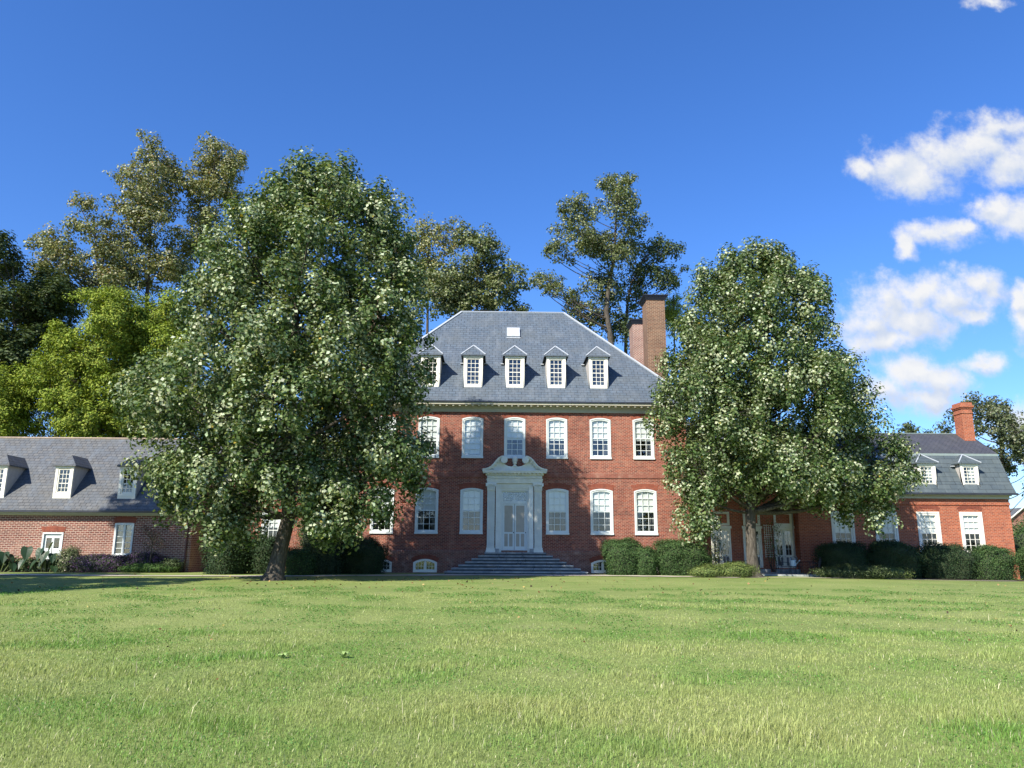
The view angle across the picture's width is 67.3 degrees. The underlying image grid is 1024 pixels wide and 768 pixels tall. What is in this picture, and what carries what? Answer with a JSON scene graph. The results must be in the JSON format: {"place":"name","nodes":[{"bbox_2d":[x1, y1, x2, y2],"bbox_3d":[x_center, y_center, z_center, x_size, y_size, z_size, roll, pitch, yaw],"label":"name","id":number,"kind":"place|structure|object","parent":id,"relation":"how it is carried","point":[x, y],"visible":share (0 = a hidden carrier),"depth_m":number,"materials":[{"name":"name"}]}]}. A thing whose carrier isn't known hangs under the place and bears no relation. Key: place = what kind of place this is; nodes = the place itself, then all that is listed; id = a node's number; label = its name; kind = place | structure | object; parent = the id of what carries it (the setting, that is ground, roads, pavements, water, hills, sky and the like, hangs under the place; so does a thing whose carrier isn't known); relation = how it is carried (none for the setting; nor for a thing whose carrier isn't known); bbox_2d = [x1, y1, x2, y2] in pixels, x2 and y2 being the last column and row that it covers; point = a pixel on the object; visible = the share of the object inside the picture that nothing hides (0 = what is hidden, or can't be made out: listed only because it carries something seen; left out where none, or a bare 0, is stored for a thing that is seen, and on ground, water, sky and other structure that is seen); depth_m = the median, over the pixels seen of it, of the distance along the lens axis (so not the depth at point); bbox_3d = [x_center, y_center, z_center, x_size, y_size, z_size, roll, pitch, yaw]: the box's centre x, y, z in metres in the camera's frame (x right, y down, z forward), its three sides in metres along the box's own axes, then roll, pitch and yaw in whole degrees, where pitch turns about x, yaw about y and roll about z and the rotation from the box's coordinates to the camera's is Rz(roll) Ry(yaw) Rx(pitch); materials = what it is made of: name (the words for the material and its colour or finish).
{"place":"outdoors","nodes":[
{"label":"outdoors","id":0,"kind":"place"},
{"bbox_2d":[0,574,978,580],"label":"gravel path","id":1,"kind":"structure","parent":0,"point":[390,575],"depth_m":40.13,"materials":[{"name":"beige gravel"}]},
{"bbox_2d":[687,562,731,577],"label":"spreading shrub","id":2,"kind":"object","parent":1,"relation":"on","point":[708,571],"visible":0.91,"depth_m":40.43,"materials":[{"name":"green plant"}]},
{"bbox_2d":[715,560,760,577],"bbox_3d":[11.796,9.807,40.950,3.002,0.984,1.680,1,-12,-1],"label":"spreading shrub","id":3,"kind":"object","parent":1,"relation":"on","point":[738,569],"visible":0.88,"depth_m":40.45,"materials":[{"name":"green plant"}]},
{"bbox_2d":[0,571,1023,767],"bbox_3d":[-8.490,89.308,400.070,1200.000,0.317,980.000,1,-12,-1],"label":"lawn ground","id":4,"kind":"structure","parent":0,"point":[501,584],"depth_m":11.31,"materials":[{"name":"green plant"}]},
{"bbox_2d":[0,229,85,385],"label":"dark tree","id":5,"kind":"object","parent":4,"relation":"on","point":[34,306],"visible":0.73,"depth_m":67.66,"materials":[{"name":"green plant"}]},
{"bbox_2d":[23,189,144,316],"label":"tall tree","id":6,"kind":"object","parent":4,"relation":"on","point":[71,262],"visible":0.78,"depth_m":74.26,"materials":[{"name":"green plant"}]},
{"bbox_2d":[0,283,210,437],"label":"feathery tree","id":7,"kind":"object","parent":4,"relation":"on","point":[69,386],"visible":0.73,"depth_m":60.09,"materials":[{"name":"green plant"}]},
{"bbox_2d":[0,437,225,571],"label":"brick dependency","id":8,"kind":"structure","parent":4,"relation":"on","point":[60,493],"depth_m":46.15,"materials":[{"name":"brick"}]},
{"bbox_2d":[43,534,61,569],"bbox_3d":[-27.159,9.908,45.383,1.030,2.060,0.050,1,-12,-1],"label":"door","id":9,"kind":"structure","parent":8,"relation":"in","point":[54,550],"depth_m":45.47,"materials":[{"name":"white paint"}]},
{"bbox_2d":[112,516,136,555],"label":"window","id":10,"kind":"structure","parent":8,"relation":"in","point":[123,532],"depth_m":45.69,"materials":[{"name":"white paint"}]},
{"bbox_2d":[100,129,200,305],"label":"tall tree","id":11,"kind":"object","parent":4,"relation":"on","point":[149,211],"visible":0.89,"depth_m":78.07,"materials":[{"name":"green plant"}]},
{"bbox_2d":[161,130,248,436],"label":"tall tree","id":12,"kind":"object","parent":4,"relation":"on","point":[215,184],"visible":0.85,"depth_m":82.35,"materials":[{"name":"green plant"}]},
{"bbox_2d":[198,526,254,574],"bbox_3d":[-15.638,9.107,42.620,3.270,2.827,3.232,1,-12,-1],"label":"evergreen","id":13,"kind":"object","parent":4,"relation":"on","point":[233,562],"visible":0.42,"depth_m":41.79,"materials":[{"name":"green plant"}]},
{"bbox_2d":[245,533,285,573],"bbox_3d":[-13.860,9.458,43.217,2.856,2.413,2.891,1,-12,-1],"label":"evergreen","id":14,"kind":"object","parent":4,"relation":"on","point":[259,560],"visible":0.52,"depth_m":42.37,"materials":[{"name":"green plant"}]},
{"bbox_2d":[205,440,339,569],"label":"connecting wing","id":15,"kind":"structure","parent":4,"relation":"on","point":[273,530],"depth_m":49.22,"materials":[{"name":"red brick"}]},
{"bbox_2d":[261,508,281,535],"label":"window","id":16,"kind":"structure","parent":15,"relation":"in","point":[275,525],"depth_m":49.28,"materials":[{"name":"white paint"}]},
{"bbox_2d":[107,145,438,580],"bbox_3d":[-10.891,-1.382,36.702,15.027,21.451,12.273,1,-12,-1],"label":"tulip tree","id":17,"kind":"object","parent":4,"relation":"on","point":[259,349],"visible":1,"depth_m":34.22,"materials":[{"name":"green plant"}]},
{"bbox_2d":[285,543,322,574],"bbox_3d":[-11.477,9.414,41.307,2.466,1.688,2.208,1,-12,-1],"label":"evergreen","id":18,"kind":"object","parent":4,"relation":"on","point":[299,561],"visible":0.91,"depth_m":40.73,"materials":[{"name":"green plant"}]},
{"bbox_2d":[293,517,346,573],"bbox_3d":[-10.843,8.278,43.956,3.345,5.066,3.137,1,-12,-1],"label":"evergreen","id":19,"kind":"object","parent":4,"relation":"on","point":[328,565],"visible":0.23,"depth_m":42.89,"materials":[{"name":"green plant"}]},
{"bbox_2d":[336,651,349,657],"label":"broadleaf weed","id":20,"kind":"object","parent":4,"relation":"on","point":[344,653],"visible":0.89,"depth_m":10.95,"materials":[{"name":"green plant"}]},
{"bbox_2d":[336,534,391,573],"bbox_3d":[-8.941,9.873,44.795,4.005,2.304,2.794,-4,-13,19],"label":"boxwood","id":21,"kind":"object","parent":4,"relation":"on","point":[369,556],"visible":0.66,"depth_m":43.83,"materials":[{"name":"green plant"}]},
{"bbox_2d":[401,214,466,332],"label":"tall tree","id":22,"kind":"object","parent":4,"relation":"on","point":[426,243],"visible":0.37,"depth_m":76.33,"materials":[{"name":"green plant"}]},
{"bbox_2d":[416,219,533,320],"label":"tall tree","id":23,"kind":"object","parent":4,"relation":"on","point":[459,296],"visible":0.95,"depth_m":71.03,"materials":[{"name":"green plant"}]},
{"bbox_2d":[470,574,539,574],"bbox_3d":[0.295,10.819,43.667,10.402,0.001,0.896,0,-12,0],"label":"gravel apron","id":24,"kind":"object","parent":4,"relation":"on","point":[513,574],"visible":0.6,"depth_m":43.80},
{"bbox_2d":[0,573,1019,682],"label":"fallen leaves","id":25,"kind":"object","parent":4,"relation":"on","point":[469,602],"visible":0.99,"depth_m":28.20,"materials":[{"name":"brown plant"}]},
{"bbox_2d":[338,292,693,574],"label":"brick mansion","id":26,"kind":"structure","parent":4,"relation":"on","point":[546,459],"depth_m":48.32,"materials":[{"name":"red brick"}]},
{"bbox_2d":[369,482,395,533],"bbox_3d":[-7.980,7.628,47.427,1.720,3.146,0.450,1,-12,-1],"label":"window","id":27,"kind":"structure","parent":26,"relation":"in","point":[375,530],"depth_m":47.06,"materials":[{"name":"white paint"}]},
{"bbox_2d":[381,555,393,571],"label":"basement window","id":28,"kind":"structure","parent":26,"relation":"in","point":[390,561],"depth_m":46.53,"materials":[{"name":"beige paint"}]},
{"bbox_2d":[379,413,397,434],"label":"window","id":29,"kind":"structure","parent":26,"relation":"in","point":[392,413],"depth_m":48.50,"materials":[{"name":"white paint"}]},
{"bbox_2d":[411,554,438,571],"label":"basement window","id":30,"kind":"structure","parent":26,"relation":"in","point":[425,557],"depth_m":46.60,"materials":[{"name":"beige paint"}]},
{"bbox_2d":[414,482,440,533],"bbox_3d":[-5.251,7.656,47.487,1.720,3.146,0.450,1,-12,-1],"label":"window","id":31,"kind":"structure","parent":26,"relation":"in","point":[430,498],"depth_m":47.50,"materials":[{"name":"white paint"}]},
{"bbox_2d":[417,412,441,457],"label":"window","id":32,"kind":"structure","parent":26,"relation":"in","point":[434,423],"depth_m":48.52,"materials":[{"name":"white paint"}]},
{"bbox_2d":[458,483,484,533],"bbox_3d":[-2.502,7.684,47.548,1.720,3.146,0.450,1,-12,-1],"label":"window","id":33,"kind":"structure","parent":26,"relation":"in","point":[471,498],"depth_m":47.57,"materials":[{"name":"white paint"}]},
{"bbox_2d":[460,413,485,457],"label":"window","id":34,"kind":"structure","parent":26,"relation":"in","point":[472,425],"depth_m":48.48,"materials":[{"name":"white paint"}]},
{"bbox_2d":[482,455,546,551],"bbox_3d":[0.156,7.369,47.365,4.000,5.850,1.070,1,-12,-1],"label":"doorway","id":35,"kind":"structure","parent":26,"relation":"in","point":[514,485],"depth_m":47.38,"materials":[{"name":"paint"}]},
{"bbox_2d":[502,413,527,458],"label":"window","id":36,"kind":"structure","parent":26,"relation":"in","point":[514,426],"depth_m":48.61,"materials":[{"name":"white paint"}]},
{"bbox_2d":[544,414,568,458],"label":"window","id":37,"kind":"structure","parent":26,"relation":"in","point":[556,428],"depth_m":48.65,"materials":[{"name":"white paint"}]},
{"bbox_2d":[544,483,570,534],"bbox_3d":[2.796,7.737,47.665,1.720,3.146,0.450,1,-12,-1],"label":"window","id":38,"kind":"structure","parent":26,"relation":"in","point":[557,500],"depth_m":47.70,"materials":[{"name":"white paint"}]},
{"bbox_2d":[589,555,606,572],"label":"basement window","id":39,"kind":"structure","parent":26,"relation":"in","point":[599,559],"depth_m":46.82,"materials":[{"name":"beige paint"}]},
{"bbox_2d":[587,414,611,458],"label":"window","id":40,"kind":"structure","parent":26,"relation":"in","point":[600,427],"depth_m":48.71,"materials":[{"name":"white paint"}]},
{"bbox_2d":[588,483,614,534],"bbox_3d":[5.546,7.765,47.726,1.720,3.146,0.450,1,-12,-1],"label":"window","id":41,"kind":"structure","parent":26,"relation":"in","point":[601,498],"depth_m":47.76,"materials":[{"name":"white paint"}]},
{"bbox_2d":[630,414,654,459],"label":"window","id":42,"kind":"structure","parent":26,"relation":"in","point":[640,434],"depth_m":48.76,"materials":[{"name":"white paint"}]},
{"bbox_2d":[631,484,657,534],"bbox_3d":[8.275,7.792,47.787,1.720,3.146,0.450,1,-12,-1],"label":"window","id":43,"kind":"structure","parent":26,"relation":"in","point":[645,500],"depth_m":47.82,"materials":[{"name":"white paint"}]},
{"bbox_2d":[527,170,653,344],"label":"tall tree","id":44,"kind":"object","parent":4,"relation":"on","point":[593,243],"visible":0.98,"depth_m":80.53,"materials":[{"name":"green plant"}]},
{"bbox_2d":[600,536,643,574],"bbox_3d":[6.458,10.044,45.251,2.682,2.323,2.562,1,-12,-1],"label":"boxwood","id":45,"kind":"object","parent":4,"relation":"on","point":[620,556],"visible":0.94,"depth_m":44.52,"materials":[{"name":"green plant"}]},
{"bbox_2d":[600,231,690,354],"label":"tall tree","id":46,"kind":"object","parent":4,"relation":"on","point":[658,275],"visible":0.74,"depth_m":83.55,"materials":[{"name":"green plant"}]},
{"bbox_2d":[635,545,659,574],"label":"boxwood","id":47,"kind":"object","parent":4,"relation":"on","point":[646,563],"visible":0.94,"depth_m":44.26,"materials":[{"name":"green plant"}]},
{"bbox_2d":[661,290,687,351],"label":"feathery tree","id":48,"kind":"object","parent":4,"relation":"on","point":[671,308],"visible":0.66,"depth_m":87.50,"materials":[{"name":"green plant"}]},
{"bbox_2d":[651,538,715,575],"bbox_3d":[9.927,10.069,45.082,4.101,2.242,2.803,1,-12,-1],"label":"boxwood","id":49,"kind":"object","parent":4,"relation":"on","point":[675,557],"visible":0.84,"depth_m":44.22,"materials":[{"name":"green plant"}]},
{"bbox_2d":[703,534,728,565],"bbox_3d":[12.909,10.730,49.087,2.356,2.688,0.820,1,-12,-1],"label":"climbing rose","id":50,"kind":"object","parent":4,"relation":"on","point":[718,552],"visible":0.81,"depth_m":49.10,"materials":[{"name":"green plant"}]},
{"bbox_2d":[686,424,800,572],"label":"connecting wing","id":51,"kind":"structure","parent":4,"relation":"on","point":[732,532],"depth_m":49.78,"materials":[{"name":"red brick"}]},
{"bbox_2d":[710,512,729,524],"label":"window","id":52,"kind":"structure","parent":51,"relation":"in","point":[727,513],"depth_m":49.90,"materials":[{"name":"beige paint"}]},
{"bbox_2d":[711,526,731,564],"bbox_3d":[13.479,10.492,49.589,1.420,2.640,0.240,1,-12,-1],"label":"french door","id":53,"kind":"structure","parent":51,"relation":"in","point":[723,528],"depth_m":49.60,"materials":[{"name":"beige paint"}]},
{"bbox_2d":[743,514,759,525],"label":"window","id":54,"kind":"structure","parent":51,"relation":"in","point":[758,521],"depth_m":49.89,"materials":[{"name":"beige paint"}]},
{"bbox_2d":[742,526,763,567],"bbox_3d":[15.529,10.513,49.634,1.320,2.640,0.240,1,-12,-1],"label":"french door","id":55,"kind":"structure","parent":51,"relation":"in","point":[760,556],"depth_m":49.63,"materials":[{"name":"beige paint"}]},
{"bbox_2d":[763,525,772,557],"bbox_3d":[16.524,10.119,49.589,0.520,2.100,0.045,1,-12,-1],"label":"trellis","id":56,"kind":"object","parent":51,"relation":"attached to","point":[767,536],"visible":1,"depth_m":49.63,"materials":[{"name":"beige paint"}]},
{"bbox_2d":[773,514,791,525],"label":"window","id":57,"kind":"structure","parent":51,"relation":"in","point":[774,516],"depth_m":49.93,"materials":[{"name":"beige paint"}]},
{"bbox_2d":[772,526,794,567],"bbox_3d":[17.578,10.519,49.683,1.420,2.670,0.240,1,-12,-1],"label":"french door","id":58,"kind":"structure","parent":51,"relation":"in","point":[786,558],"depth_m":49.67,"materials":[{"name":"beige paint"}]},
{"bbox_2d":[757,517,785,571],"bbox_3d":[16.530,10.204,49.338,2.167,3.930,0.821,1,-12,-1],"label":"climbing rose","id":59,"kind":"object","parent":4,"relation":"on","point":[773,545],"visible":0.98,"depth_m":49.27,"materials":[{"name":"green plant"}]},
{"bbox_2d":[640,236,928,576],"bbox_3d":[15.291,0.963,44.266,15.778,20.486,11.723,1,-12,-1],"label":"tulip tree","id":60,"kind":"object","parent":4,"relation":"on","point":[756,433],"visible":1,"depth_m":42.32,"materials":[{"name":"green plant"}]},
{"bbox_2d":[807,563,898,578],"bbox_3d":[18.996,10.398,42.842,5.258,0.879,2.468,1,-12,-1],"label":"shrub","id":61,"kind":"object","parent":4,"relation":"on","point":[852,571],"visible":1,"depth_m":42.29,"materials":[{"name":"green plant"}]},
{"bbox_2d":[876,565,916,579],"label":"shrub","id":62,"kind":"object","parent":4,"relation":"on","point":[901,574],"visible":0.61,"depth_m":43.17,"materials":[{"name":"green plant"}]},
{"bbox_2d":[786,402,1019,578],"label":"gambrel wing","id":63,"kind":"structure","parent":4,"relation":"on","point":[963,497],"depth_m":49.81,"materials":[{"name":"red brick"}]},
{"bbox_2d":[830,504,855,545],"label":"window","id":64,"kind":"structure","parent":63,"relation":"in","point":[849,534],"depth_m":49.46,"materials":[{"name":"beige paint"}]},
{"bbox_2d":[875,506,898,541],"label":"window","id":65,"kind":"structure","parent":63,"relation":"in","point":[890,529],"depth_m":49.56,"materials":[{"name":"beige paint"}]},
{"bbox_2d":[914,505,942,547],"bbox_3d":[26.847,9.413,49.625,1.720,3.258,0.450,1,-12,-1],"label":"window","id":66,"kind":"structure","parent":63,"relation":"in","point":[927,522],"depth_m":49.66,"materials":[{"name":"beige paint"}]},
{"bbox_2d":[957,505,985,552],"bbox_3d":[29.649,9.441,49.687,1.720,3.258,0.450,1,-12,-1],"label":"window","id":67,"kind":"structure","parent":63,"relation":"in","point":[970,522],"depth_m":49.71,"materials":[{"name":"beige paint"}]},
{"bbox_2d":[897,420,934,432],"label":"distant tree","id":68,"kind":"object","parent":4,"relation":"on","point":[908,427],"visible":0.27,"depth_m":96.43,"materials":[{"name":"green plant"}]},
{"bbox_2d":[909,578,1023,580],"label":"hedge bed","id":69,"kind":"object","parent":4,"relation":"on","point":[960,579],"visible":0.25,"depth_m":45.08,"materials":[{"name":"soil"}]},
{"bbox_2d":[811,538,871,569],"bbox_3d":[20.067,10.513,46.559,3.642,2.315,3.069,1,-12,-1],"label":"hedge mound","id":70,"kind":"object","parent":69,"relation":"on","point":[839,553],"visible":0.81,"depth_m":45.85,"materials":[{"name":"green plant"}]},
{"bbox_2d":[864,539,924,578],"bbox_3d":[22.997,10.466,46.311,3.938,2.448,3.191,1,-12,-1],"label":"hedge mound","id":71,"kind":"object","parent":69,"relation":"on","point":[891,553],"visible":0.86,"depth_m":45.48,"materials":[{"name":"green plant"}]},
{"bbox_2d":[914,541,982,579],"bbox_3d":[25.997,10.603,46.374,3.979,2.349,3.248,1,-12,-1],"label":"hedge mound","id":72,"kind":"object","parent":69,"relation":"on","point":[943,561],"visible":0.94,"depth_m":45.42,"materials":[{"name":"green plant"}]},
{"bbox_2d":[968,543,1020,580],"bbox_3d":[28.782,10.686,46.237,3.355,2.211,2.984,1,-12,-1],"label":"hedge mound","id":73,"kind":"object","parent":69,"relation":"on","point":[997,564],"visible":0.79,"depth_m":45.34,"materials":[{"name":"green plant"}]},
{"bbox_2d":[931,391,1023,511],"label":"oak tree","id":74,"kind":"object","parent":4,"relation":"on","point":[998,414],"visible":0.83,"depth_m":70.64,"materials":[{"name":"green plant"}]},
{"bbox_2d":[1010,507,1023,532],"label":"neighbour house","id":75,"kind":"structure","parent":4,"relation":"on","point":[1015,515],"depth_m":95.19,"materials":[{"name":"brick"}]},
{"bbox_2d":[1012,509,1023,575],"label":"background bush","id":76,"kind":"object","parent":4,"relation":"on","point":[1018,535],"visible":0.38,"depth_m":57.42,"materials":[{"name":"green plant"}]},
{"bbox_2d":[1012,544,1023,579],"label":"boxwood","id":77,"kind":"object","parent":4,"relation":"on","point":[1018,554],"visible":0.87,"depth_m":46.51,"materials":[{"name":"green plant"}]},
{"label":"planting bed","id":78,"kind":"structure","parent":4,"relation":"on","visible":0},
{"bbox_2d":[0,556,14,571],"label":"leafy plant","id":79,"kind":"object","parent":78,"relation":"on","point":[5,565],"visible":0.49,"depth_m":44.05,"materials":[{"name":"green plant"}]},
{"bbox_2d":[0,550,16,571],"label":"elephant ear","id":80,"kind":"object","parent":78,"relation":"on","point":[4,556],"visible":0.91,"depth_m":43.73},
{"bbox_2d":[2,556,68,571],"bbox_3d":[-27.277,10.351,44.350,4.655,1.056,1.420,1,-12,-1],"label":"leafy plant","id":81,"kind":"object","parent":78,"relation":"on","point":[26,564],"visible":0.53,"depth_m":44.01,"materials":[{"name":"green plant"}]},
{"bbox_2d":[18,542,64,572],"bbox_3d":[-26.702,9.875,43.816,2.650,1.806,0.811,1,-12,-1],"label":"elephant ear","id":82,"kind":"object","parent":78,"relation":"on","point":[40,553],"visible":0.91,"depth_m":43.78},
{"bbox_2d":[55,544,83,571],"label":"rose bush","id":83,"kind":"object","parent":78,"relation":"on","point":[68,553],"visible":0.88,"depth_m":43.95,"materials":[{"name":"green plant"}]},
{"bbox_2d":[60,553,135,572],"bbox_3d":[-24.011,10.334,44.519,5.222,1.139,1.784,1,-12,-1],"label":"flower border","id":84,"kind":"object","parent":78,"relation":"on","point":[102,562],"visible":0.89,"depth_m":43.98,"materials":[{"name":"purple plant"}]},
{"bbox_2d":[123,550,168,571],"bbox_3d":[-21.473,10.258,44.652,3.167,1.368,1.482,1,-12,-1],"label":"flower border","id":85,"kind":"object","parent":78,"relation":"on","point":[138,557],"visible":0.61,"depth_m":44.30,"materials":[{"name":"purple plant"}]},
{"bbox_2d":[115,561,181,572],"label":"herb clump","id":86,"kind":"object","parent":78,"relation":"on","point":[153,567],"visible":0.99,"depth_m":43.70,"materials":[{"name":"green plant"}]},
{"bbox_2d":[130,523,166,571],"bbox_3d":[-20.683,9.351,44.043,2.042,3.039,1.916,8,-15,-32],"label":"sapling","id":87,"kind":"object","parent":78,"relation":"on","point":[152,539],"visible":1,"depth_m":44.16,"materials":[{"name":"green plant"}]},
{"bbox_2d":[154,557,185,572],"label":"herb clump","id":88,"kind":"object","parent":78,"relation":"on","point":[177,563],"visible":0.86,"depth_m":44.30,"materials":[{"name":"green plant"}]},
{"bbox_2d":[0,0,1023,508],"label":"sky","id":89,"kind":"structure","parent":0,"point":[881,142],"materials":[{"name":"blue"}]},
{"bbox_2d":[762,573,818,576],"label":"patio paving","id":90,"kind":"structure","parent":0,"point":[788,574],"depth_m":44.37,"materials":[{"name":"grey stone"}]},
{"bbox_2d":[778,556,791,573],"bbox_3d":[16.077,10.679,45.370,0.653,1.015,0.561,-2,-13,10],"label":"patio chair","id":91,"kind":"object","parent":90,"relation":"on","point":[780,562],"visible":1,"depth_m":45.23,"materials":[{"name":"metal"}]},
{"bbox_2d":[790,557,803,572],"bbox_3d":[17.235,10.975,46.600,0.561,1.013,0.655,2,-13,-9],"label":"patio chair","id":92,"kind":"object","parent":90,"relation":"on","point":[797,565],"visible":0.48,"depth_m":46.68,"materials":[{"name":"metal"}]},
{"bbox_2d":[810,557,820,569],"bbox_3d":[18.200,10.881,46.078,0.653,1.014,0.561,-2,-13,9],"label":"patio chair","id":93,"kind":"object","parent":90,"relation":"on","point":[819,563],"visible":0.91,"depth_m":46.14,"materials":[{"name":"metal"}]},
{"bbox_2d":[790,557,799,565],"bbox_3d":[16.698,10.499,45.442,0.572,0.513,0.360,-11,-17,42],"label":"watering can","id":94,"kind":"object","parent":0,"point":[793,563],"visible":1,"depth_m":45.37,"materials":[{"name":"blue metal"}]}
]}

